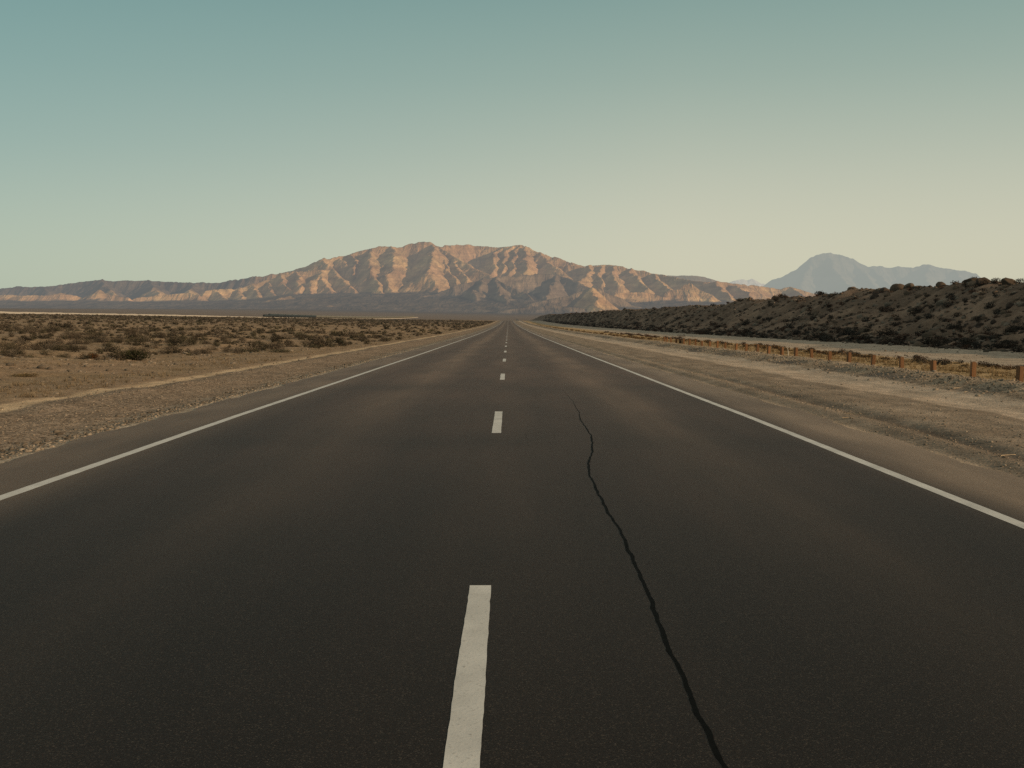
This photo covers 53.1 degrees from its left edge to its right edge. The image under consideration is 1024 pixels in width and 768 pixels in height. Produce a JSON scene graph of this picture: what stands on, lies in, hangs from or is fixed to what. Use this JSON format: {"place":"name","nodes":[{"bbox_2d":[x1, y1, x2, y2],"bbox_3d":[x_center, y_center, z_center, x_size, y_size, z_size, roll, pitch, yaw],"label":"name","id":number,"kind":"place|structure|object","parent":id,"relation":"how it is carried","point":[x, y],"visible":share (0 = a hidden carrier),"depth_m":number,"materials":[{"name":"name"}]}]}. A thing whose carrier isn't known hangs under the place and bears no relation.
{"place":"outdoors","nodes":[
{"label":"outdoors","id":0,"kind":"place"},
{"bbox_2d":[0,311,417,318],"bbox_3d":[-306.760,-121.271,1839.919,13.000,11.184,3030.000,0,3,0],"label":"railway embankment","id":1,"kind":"structure","parent":0,"point":[1,312],"depth_m":815.57,"materials":[{"name":"brown soil"}]},
{"bbox_2d":[0,308,506,403],"bbox_3d":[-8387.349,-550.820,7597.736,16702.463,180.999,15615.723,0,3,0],"label":"desert ground","id":2,"kind":"structure","parent":0,"point":[6,372],"depth_m":56.48,"materials":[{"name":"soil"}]},
{"bbox_2d":[2,353,18,357],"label":"desert shrub","id":3,"kind":"object","parent":2,"relation":"on","point":[9,354],"visible":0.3,"depth_m":35.85,"materials":[{"name":"plant"}]},
{"bbox_2d":[5,348,16,356],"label":"desert shrub","id":4,"kind":"object","parent":2,"relation":"on","point":[11,350],"visible":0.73,"depth_m":39.24,"materials":[{"name":"plant"}]},
{"bbox_2d":[7,337,26,348],"bbox_3d":[-25.302,-2.085,52.356,0.945,0.699,1.024,0,3,-2],"label":"desert shrub","id":5,"kind":"object","parent":2,"relation":"on","point":[18,340],"visible":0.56,"depth_m":52.39,"materials":[{"name":"plant"}]},
{"bbox_2d":[9,373,38,376],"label":"desert shrub","id":6,"kind":"object","parent":2,"relation":"on","point":[24,375],"visible":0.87,"depth_m":26.30,"materials":[{"name":"plant"}]},
{"bbox_2d":[6,340,53,349],"bbox_3d":[-22.335,-1.733,47.156,2.345,0.610,1.065,-2,4,-24],"label":"desert shrub","id":7,"kind":"object","parent":2,"relation":"on","point":[28,346],"visible":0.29,"depth_m":47.17,"materials":[{"name":"plant"}]},
{"bbox_2d":[28,344,40,349],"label":"desert shrub","id":8,"kind":"object","parent":2,"relation":"on","point":[32,346],"visible":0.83,"depth_m":41.68,"materials":[{"name":"plant"}]},
{"bbox_2d":[35,333,51,338],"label":"desert shrub","id":9,"kind":"object","parent":2,"relation":"on","point":[45,336],"visible":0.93,"depth_m":63.64,"materials":[{"name":"plant"}]},
{"bbox_2d":[45,327,58,333],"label":"desert shrub","id":10,"kind":"object","parent":2,"relation":"on","point":[52,329],"visible":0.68,"depth_m":77.87,"materials":[{"name":"plant"}]},
{"bbox_2d":[43,341,61,348],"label":"desert shrub","id":11,"kind":"object","parent":2,"relation":"on","point":[51,344],"visible":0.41,"depth_m":47.86,"materials":[{"name":"plant"}]},
{"bbox_2d":[47,336,72,342],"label":"desert shrub","id":12,"kind":"object","parent":2,"relation":"on","point":[62,341],"visible":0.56,"depth_m":61.00,"materials":[{"name":"plant"}]},
{"bbox_2d":[51,344,69,350],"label":"desert shrub","id":13,"kind":"object","parent":2,"relation":"on","point":[60,347],"visible":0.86,"depth_m":41.93,"materials":[{"name":"plant"}]},
{"bbox_2d":[57,331,76,338],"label":"desert shrub","id":14,"kind":"object","parent":2,"relation":"on","point":[65,333],"visible":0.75,"depth_m":65.56,"materials":[{"name":"plant"}]},
{"bbox_2d":[64,342,81,350],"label":"desert shrub","id":15,"kind":"object","parent":2,"relation":"on","point":[72,345],"visible":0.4,"depth_m":45.99,"materials":[{"name":"plant"}]},
{"bbox_2d":[73,331,86,338],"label":"desert shrub","id":16,"kind":"object","parent":2,"relation":"on","point":[78,335],"visible":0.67,"depth_m":68.94,"materials":[{"name":"plant"}]},
{"bbox_2d":[76,353,88,359],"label":"desert shrub","id":17,"kind":"object","parent":2,"relation":"on","point":[84,354],"visible":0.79,"depth_m":40.43,"materials":[{"name":"plant"}]},
{"bbox_2d":[78,336,91,343],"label":"desert shrub","id":18,"kind":"object","parent":2,"relation":"on","point":[86,341],"visible":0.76,"depth_m":57.31,"materials":[{"name":"plant"}]},
{"bbox_2d":[87,335,108,342],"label":"desert shrub","id":19,"kind":"object","parent":2,"relation":"on","point":[107,339],"visible":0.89,"depth_m":58.54,"materials":[{"name":"plant"}]},
{"bbox_2d":[101,343,123,351],"bbox_3d":[-19.057,-1.679,48.878,1.140,0.654,0.950,-1,4,-10],"label":"desert shrub","id":20,"kind":"object","parent":2,"relation":"on","point":[114,349],"visible":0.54,"depth_m":48.84,"materials":[{"name":"plant"}]},
{"bbox_2d":[113,353,126,358],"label":"desert shrub","id":21,"kind":"object","parent":2,"relation":"on","point":[119,356],"visible":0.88,"depth_m":41.24,"materials":[{"name":"plant"}]},
{"bbox_2d":[106,349,152,360],"bbox_3d":[-15.659,-1.197,41.679,2.028,0.460,1.099,0,3,0],"label":"desert shrub","id":22,"kind":"object","parent":2,"relation":"on","point":[133,355],"visible":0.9,"depth_m":41.64,"materials":[{"name":"plant"}]},
{"bbox_2d":[123,327,142,337],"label":"desert shrub","id":23,"kind":"object","parent":2,"relation":"on","point":[130,330],"visible":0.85,"depth_m":68.75,"materials":[{"name":"plant"}]},
{"bbox_2d":[123,335,147,345],"bbox_3d":[-20.449,-2.407,55.543,1.281,0.699,0.906,-2,4,-28],"label":"desert shrub","id":24,"kind":"object","parent":2,"relation":"on","point":[137,340],"visible":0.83,"depth_m":55.44,"materials":[{"name":"plant"}]},
{"bbox_2d":[136,346,151,354],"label":"desert shrub","id":25,"kind":"object","parent":2,"relation":"on","point":[144,348],"visible":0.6,"depth_m":45.27,"materials":[{"name":"plant"}]},
{"bbox_2d":[151,343,161,348],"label":"desert shrub","id":26,"kind":"object","parent":2,"relation":"on","point":[156,345],"visible":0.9,"depth_m":53.94,"materials":[{"name":"plant"}]},
{"bbox_2d":[157,332,167,338],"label":"desert shrub","id":27,"kind":"object","parent":2,"relation":"on","point":[162,334],"visible":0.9,"depth_m":69.16,"materials":[{"name":"plant"}]},
{"bbox_2d":[164,336,183,345],"bbox_3d":[-19.081,-2.450,57.764,1.128,0.624,1.184,-2,4,-35],"label":"desert shrub","id":28,"kind":"object","parent":2,"relation":"on","point":[174,342],"visible":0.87,"depth_m":57.64,"materials":[{"name":"plant"}]},
{"bbox_2d":[167,344,185,351],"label":"desert shrub","id":29,"kind":"object","parent":2,"relation":"on","point":[173,347],"visible":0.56,"depth_m":50.17,"materials":[{"name":"plant"}]},
{"bbox_2d":[182,338,196,345],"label":"desert shrub","id":30,"kind":"object","parent":2,"relation":"on","point":[187,340],"visible":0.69,"depth_m":57.48,"materials":[{"name":"plant"}]},
{"bbox_2d":[203,347,214,353],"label":"desert shrub","id":31,"kind":"object","parent":2,"relation":"on","point":[208,350],"visible":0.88,"depth_m":48.94,"materials":[{"name":"plant"}]},
{"bbox_2d":[0,322,421,360],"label":"scrub","id":32,"kind":"object","parent":2,"relation":"on","point":[148,330],"visible":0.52,"depth_m":79.92,"materials":[{"name":"plant"}]},
{"bbox_2d":[222,338,233,343],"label":"desert shrub","id":33,"kind":"object","parent":2,"relation":"on","point":[225,340],"visible":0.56,"depth_m":61.87,"materials":[{"name":"plant"}]},
{"bbox_2d":[230,347,242,353],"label":"desert shrub","id":34,"kind":"object","parent":2,"relation":"on","point":[237,350],"visible":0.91,"depth_m":49.78,"materials":[{"name":"plant"}]},
{"bbox_2d":[237,336,246,342],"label":"desert shrub","id":35,"kind":"object","parent":2,"relation":"on","point":[242,339],"visible":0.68,"depth_m":69.76,"materials":[{"name":"plant"}]},
{"bbox_2d":[0,313,494,334],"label":"scrub","id":36,"kind":"object","parent":2,"relation":"on","point":[302,322],"visible":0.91,"depth_m":275.67,"materials":[{"name":"plant"}]},
{"bbox_2d":[245,338,268,350],"bbox_3d":[-13.358,-2.047,53.568,1.279,0.688,0.853,0,4,-7],"label":"desert shrub","id":37,"kind":"object","parent":2,"relation":"on","point":[253,342],"visible":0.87,"depth_m":53.58,"materials":[{"name":"plant"}]},
{"bbox_2d":[271,334,283,340],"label":"desert shrub","id":38,"kind":"object","parent":2,"relation":"on","point":[277,337],"visible":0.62,"depth_m":74.10,"materials":[{"name":"plant"}]},
{"bbox_2d":[270,342,285,349],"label":"desert shrub","id":39,"kind":"object","parent":2,"relation":"on","point":[278,346],"visible":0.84,"depth_m":53.93,"materials":[{"name":"plant"}]},
{"bbox_2d":[269,348,289,352],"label":"desert shrub","id":40,"kind":"object","parent":2,"relation":"on","point":[278,350],"visible":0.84,"depth_m":48.69,"materials":[{"name":"plant"}]},
{"bbox_2d":[305,337,326,345],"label":"desert shrub","id":41,"kind":"object","parent":2,"relation":"on","point":[317,341],"visible":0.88,"depth_m":64.47,"materials":[{"name":"plant"}]},
{"bbox_2d":[0,316,506,412],"bbox_3d":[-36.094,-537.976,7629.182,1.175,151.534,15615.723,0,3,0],"label":"dirt track","id":42,"kind":"structure","parent":0,"point":[12,406],"depth_m":23.67,"materials":[{"name":"soil"}]},
{"bbox_2d":[0,242,817,313],"bbox_3d":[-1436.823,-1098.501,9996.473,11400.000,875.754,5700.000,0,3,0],"label":"mountain range","id":43,"kind":"structure","parent":0,"point":[432,277],"depth_m":10173.69,"materials":[{"name":"brown stone"}]},
{"bbox_2d":[0,321,1023,767],"bbox_3d":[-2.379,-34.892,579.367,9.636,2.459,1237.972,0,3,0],"label":"road","id":44,"kind":"structure","parent":0,"point":[508,545],"depth_m":5.39,"materials":[{"name":"grey asphalt"}]},
{"bbox_2d":[0,314,1023,478],"bbox_3d":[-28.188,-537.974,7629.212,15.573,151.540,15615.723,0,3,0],"label":"road shoulder","id":45,"kind":"object","parent":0,"point":[829,392],"visible":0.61,"depth_m":17.23},
{"bbox_2d":[0,0,1023,288],"label":"sky","id":46,"kind":"structure","parent":0,"point":[193,141],"materials":[{"name":"blue"}]},
{"bbox_2d":[0,323,1023,473],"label":"gravel","id":47,"kind":"structure","parent":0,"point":[157,413],"depth_m":21.61,"materials":[{"name":"brown gravel"}]},
{"bbox_2d":[668,275,715,281],"bbox_3d":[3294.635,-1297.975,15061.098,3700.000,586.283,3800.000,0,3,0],"label":"grey hill","id":48,"kind":"structure","parent":0,"point":[698,278],"depth_m":14843.02,"materials":[{"name":"grey stone"}]},
{"bbox_2d":[729,279,764,285],"bbox_3d":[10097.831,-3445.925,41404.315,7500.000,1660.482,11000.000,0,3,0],"label":"snowy peaks","id":49,"kind":"object","parent":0,"point":[749,282],"visible":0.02,"depth_m":41640.41,"materials":[{"name":"white snow"}]},
{"bbox_2d":[509,314,1023,418],"bbox_3d":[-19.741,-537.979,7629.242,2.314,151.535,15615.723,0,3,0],"label":"dirt track","id":50,"kind":"structure","parent":0,"point":[1008,406],"depth_m":23.93,"materials":[{"name":"soil"}]},
{"bbox_2d":[510,314,1023,399],"bbox_3d":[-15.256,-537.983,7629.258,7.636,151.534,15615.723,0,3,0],"label":"road verge","id":51,"kind":"structure","parent":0,"point":[1019,394],"depth_m":30.87,"materials":[{"name":"soil"}]},
{"bbox_2d":[540,325,1002,367],"bbox_3d":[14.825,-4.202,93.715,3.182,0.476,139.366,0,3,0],"label":"scrub","id":52,"kind":"object","parent":51,"relation":"on","point":[799,349],"visible":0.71,"depth_m":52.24,"materials":[{"name":"plant"}]},
{"bbox_2d":[780,347,783,354],"bbox_3d":[11.484,-1.329,43.571,0.115,0.517,0.140,-1,5,-16],"label":"wooden post","id":53,"kind":"object","parent":51,"relation":"on","point":[781,350],"visible":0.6,"depth_m":43.50,"materials":[{"name":"brown wood"}]},
{"bbox_2d":[794,347,797,355],"bbox_3d":[11.494,-1.223,41.473,0.115,0.526,0.140,1,3,-10],"label":"wooden post","id":54,"kind":"object","parent":51,"relation":"on","point":[795,351],"visible":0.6,"depth_m":41.40,"materials":[{"name":"brown wood"}]},
{"bbox_2d":[828,351,831,360],"bbox_3d":[11.438,-0.937,36.858,0.115,0.493,0.140,1,5,8],"label":"wooden post","id":55,"kind":"object","parent":51,"relation":"on","point":[829,355],"visible":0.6,"depth_m":36.79,"materials":[{"name":"brown wood"}]},
{"bbox_2d":[847,352,850,361],"bbox_3d":[11.465,-0.842,34.844,0.115,0.493,0.140,0,2,-7],"label":"wooden post","id":56,"kind":"object","parent":51,"relation":"on","point":[848,356],"visible":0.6,"depth_m":34.77,"materials":[{"name":"brown wood"}]},
{"bbox_2d":[871,354,875,364],"bbox_3d":[11.533,-0.688,32.704,0.115,0.501,0.140,3,8,5],"label":"wooden post","id":57,"kind":"object","parent":51,"relation":"on","point":[873,358],"visible":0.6,"depth_m":32.63,"materials":[{"name":"brown wood"}]},
{"bbox_2d":[899,357,903,367],"bbox_3d":[11.515,-0.562,30.274,0.115,0.477,0.140,0,2,5],"label":"wooden post","id":58,"kind":"object","parent":51,"relation":"on","point":[901,362],"visible":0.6,"depth_m":30.20,"materials":[{"name":"brown wood"}]},
{"bbox_2d":[930,361,936,370],"bbox_3d":[11.492,-0.406,27.931,0.115,0.474,0.140,-3,4,-13],"label":"wooden post","id":59,"kind":"object","parent":51,"relation":"on","point":[932,365],"visible":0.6,"depth_m":27.87,"materials":[{"name":"brown wood"}]},
{"bbox_2d":[935,359,947,364],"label":"desert shrub","id":60,"kind":"object","parent":51,"relation":"on","point":[939,362],"visible":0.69,"depth_m":33.75,"materials":[{"name":"plant"}]},
{"bbox_2d":[970,361,976,376],"bbox_3d":[11.521,-0.293,25.595,0.115,0.544,0.140,1,6,4],"label":"wooden post","id":61,"kind":"object","parent":51,"relation":"on","point":[973,365],"visible":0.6,"depth_m":25.53,"materials":[{"name":"brown wood"}]},
{"bbox_2d":[1016,366,1023,381],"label":"wooden post","id":62,"kind":"object","parent":51,"relation":"on","point":[1019,373],"visible":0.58,"depth_m":23.17,"materials":[{"name":"brown wood"}]},
{"bbox_2d":[511,314,1023,366],"bbox_3d":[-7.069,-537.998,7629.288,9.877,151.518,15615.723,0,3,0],"label":"gravel road","id":63,"kind":"structure","parent":0,"point":[1008,358],"depth_m":60.43,"materials":[{"name":"beige gravel"}]},
{"bbox_2d":[1012,345,1023,351],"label":"desert shrub","id":64,"kind":"object","parent":63,"relation":"on","point":[1018,349],"visible":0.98,"depth_m":50.31,"materials":[{"name":"plant"}]},
{"bbox_2d":[512,282,1023,349],"bbox_3d":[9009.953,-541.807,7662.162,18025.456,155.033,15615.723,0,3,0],"label":"embankment","id":65,"kind":"structure","parent":0,"point":[977,309],"depth_m":96.88,"materials":[{"name":"soil"}]},
{"bbox_2d":[543,280,1023,349],"bbox_3d":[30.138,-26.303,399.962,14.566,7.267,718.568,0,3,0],"label":"scrub","id":66,"kind":"object","parent":65,"relation":"on","point":[743,334],"visible":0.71,"depth_m":101.59,"materials":[{"name":"plant"}]},
{"bbox_2d":[544,281,1023,351],"bbox_3d":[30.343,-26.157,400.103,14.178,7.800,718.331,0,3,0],"label":"rubble","id":67,"kind":"object","parent":65,"relation":"on","point":[842,292],"visible":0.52,"depth_m":109.08,"materials":[{"name":"stone"}]},
{"bbox_2d":[821,335,840,341],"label":"desert shrub","id":68,"kind":"object","parent":65,"relation":"on","point":[828,339],"visible":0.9,"depth_m":79.43,"materials":[{"name":"plant"}]},
{"bbox_2d":[843,327,858,334],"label":"desert shrub","id":69,"kind":"object","parent":65,"relation":"on","point":[849,332],"visible":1,"depth_m":80.28,"materials":[{"name":"plant"}]},
{"bbox_2d":[857,333,869,340],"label":"desert shrub","id":70,"kind":"object","parent":65,"relation":"on","point":[868,335],"visible":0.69,"depth_m":76.18,"materials":[{"name":"plant"}]},
{"bbox_2d":[858,327,869,332],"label":"boulder","id":71,"kind":"object","parent":65,"relation":"on","point":[861,330],"visible":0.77,"depth_m":79.66,"materials":[{"name":"stone"}]},
{"bbox_2d":[878,287,889,292],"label":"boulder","id":72,"kind":"object","parent":65,"relation":"on","point":[883,289],"visible":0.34,"depth_m":101.83,"materials":[{"name":"stone"}]},
{"bbox_2d":[874,327,895,335],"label":"desert shrub","id":73,"kind":"object","parent":65,"relation":"on","point":[887,333],"visible":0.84,"depth_m":75.68,"materials":[{"name":"plant"}]},
{"bbox_2d":[880,306,891,311],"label":"desert shrub","id":74,"kind":"object","parent":65,"relation":"on","point":[887,309],"visible":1,"depth_m":89.35,"materials":[{"name":"plant"}]},
{"bbox_2d":[884,302,892,306],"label":"boulder","id":75,"kind":"object","parent":65,"relation":"on","point":[886,304],"visible":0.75,"depth_m":92.02,"materials":[{"name":"stone"}]},
{"bbox_2d":[890,284,904,290],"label":"boulder","id":76,"kind":"object","parent":65,"relation":"on","point":[894,287],"visible":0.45,"depth_m":98.61,"materials":[{"name":"stone"}]},
{"bbox_2d":[890,333,911,339],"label":"desert shrub","id":77,"kind":"object","parent":65,"relation":"on","point":[904,337],"visible":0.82,"depth_m":70.23,"materials":[{"name":"plant"}]},
{"bbox_2d":[893,340,909,344],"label":"desert shrub","id":78,"kind":"object","parent":65,"relation":"on","point":[901,342],"visible":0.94,"depth_m":65.86,"materials":[{"name":"plant"}]},
{"bbox_2d":[903,283,913,288],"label":"boulder","id":79,"kind":"object","parent":65,"relation":"on","point":[909,285],"visible":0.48,"depth_m":95.96,"materials":[{"name":"stone"}]},
{"bbox_2d":[910,308,921,313],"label":"desert shrub","id":80,"kind":"object","parent":65,"relation":"on","point":[915,311],"visible":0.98,"depth_m":80.65,"materials":[{"name":"plant"}]},
{"bbox_2d":[913,341,922,345],"bbox_3d":[24.971,-2.249,63.087,0.810,0.784,0.765,-3,5,-40],"label":"boulder","id":81,"kind":"object","parent":65,"relation":"on","point":[917,343],"visible":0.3,"depth_m":62.80,"materials":[{"name":"stone"}]},
{"bbox_2d":[918,338,934,344],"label":"desert shrub","id":82,"kind":"object","parent":65,"relation":"on","point":[926,340],"visible":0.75,"depth_m":63.32,"materials":[{"name":"plant"}]},
{"bbox_2d":[923,312,934,318],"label":"desert shrub","id":83,"kind":"object","parent":65,"relation":"on","point":[930,317],"visible":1,"depth_m":73.40,"materials":[{"name":"plant"}]},
{"bbox_2d":[931,335,944,342],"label":"desert shrub","id":84,"kind":"object","parent":65,"relation":"on","point":[942,337],"visible":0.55,"depth_m":62.94,"materials":[{"name":"plant"}]},
{"bbox_2d":[931,338,945,346],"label":"desert shrub","id":85,"kind":"object","parent":65,"relation":"on","point":[938,344],"visible":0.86,"depth_m":60.43,"materials":[{"name":"plant"}]},
{"bbox_2d":[936,282,945,286],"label":"boulder","id":86,"kind":"object","parent":65,"relation":"on","point":[938,284],"visible":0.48,"depth_m":88.78,"materials":[{"name":"stone"}]},
{"bbox_2d":[936,298,947,305],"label":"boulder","id":87,"kind":"object","parent":65,"relation":"on","point":[942,301],"visible":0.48,"depth_m":79.10,"materials":[{"name":"stone"}]},
{"bbox_2d":[939,302,952,307],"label":"desert shrub","id":88,"kind":"object","parent":65,"relation":"on","point":[947,303],"visible":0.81,"depth_m":75.46,"materials":[{"name":"plant"}]},
{"bbox_2d":[943,322,954,328],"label":"desert shrub","id":89,"kind":"object","parent":65,"relation":"on","point":[950,326],"visible":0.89,"depth_m":66.43,"materials":[{"name":"plant"}]},
{"bbox_2d":[958,336,980,346],"bbox_3d":[25.667,-2.403,57.642,1.231,0.607,1.265,1,4,13],"label":"desert shrub","id":90,"kind":"object","parent":65,"relation":"on","point":[969,340],"visible":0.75,"depth_m":57.55,"materials":[{"name":"plant"}]},
{"bbox_2d":[963,278,977,282],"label":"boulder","id":91,"kind":"object","parent":65,"relation":"on","point":[968,280],"visible":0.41,"depth_m":82.95,"materials":[{"name":"stone"}]},
{"bbox_2d":[971,341,981,347],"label":"desert shrub","id":92,"kind":"object","parent":65,"relation":"on","point":[976,345],"visible":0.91,"depth_m":56.24,"materials":[{"name":"plant"}]},
{"bbox_2d":[976,277,990,285],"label":"boulder","id":93,"kind":"object","parent":65,"relation":"on","point":[978,281],"visible":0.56,"depth_m":80.91,"materials":[{"name":"stone"}]},
{"bbox_2d":[984,301,995,307],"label":"desert shrub","id":94,"kind":"object","parent":65,"relation":"on","point":[988,303],"visible":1,"depth_m":68.79,"materials":[{"name":"plant"}]},
{"bbox_2d":[991,278,1000,283],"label":"desert shrub","id":95,"kind":"object","parent":65,"relation":"on","point":[995,280],"visible":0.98,"depth_m":78.90,"materials":[{"name":"plant"}]},
{"bbox_2d":[992,340,1011,348],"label":"desert shrub","id":96,"kind":"object","parent":65,"relation":"on","point":[999,344],"visible":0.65,"depth_m":53.16,"materials":[{"name":"plant"}]},
{"bbox_2d":[996,285,1010,288],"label":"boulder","id":97,"kind":"object","parent":65,"relation":"on","point":[1003,286],"visible":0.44,"depth_m":76.14,"materials":[{"name":"stone"}]},
{"bbox_2d":[1001,277,1015,284],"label":"boulder","id":98,"kind":"object","parent":65,"relation":"on","point":[1006,281],"visible":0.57,"depth_m":76.51,"materials":[{"name":"stone"}]},
{"bbox_2d":[1004,327,1014,332],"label":"desert shrub","id":99,"kind":"object","parent":65,"relation":"on","point":[1010,328],"visible":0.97,"depth_m":56.32,"materials":[{"name":"plant"}]},
{"bbox_2d":[1006,302,1012,308],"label":"boulder","id":100,"kind":"object","parent":65,"relation":"on","point":[1009,305],"visible":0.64,"depth_m":65.15,"materials":[{"name":"stone"}]},
{"bbox_2d":[1007,341,1020,347],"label":"desert shrub","id":101,"kind":"object","parent":65,"relation":"on","point":[1012,343],"visible":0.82,"depth_m":53.05,"materials":[{"name":"plant"}]},
{"bbox_2d":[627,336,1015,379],"bbox_3d":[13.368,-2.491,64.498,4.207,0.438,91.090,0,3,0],"label":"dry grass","id":102,"kind":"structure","parent":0,"point":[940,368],"depth_m":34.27,"materials":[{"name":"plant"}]},
{"bbox_2d":[763,253,980,293],"bbox_3d":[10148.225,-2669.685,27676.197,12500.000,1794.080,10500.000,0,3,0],"label":"distant mountain","id":103,"kind":"structure","parent":0,"point":[828,273],"depth_m":27433.28,"materials":[{"name":"grey stone"}]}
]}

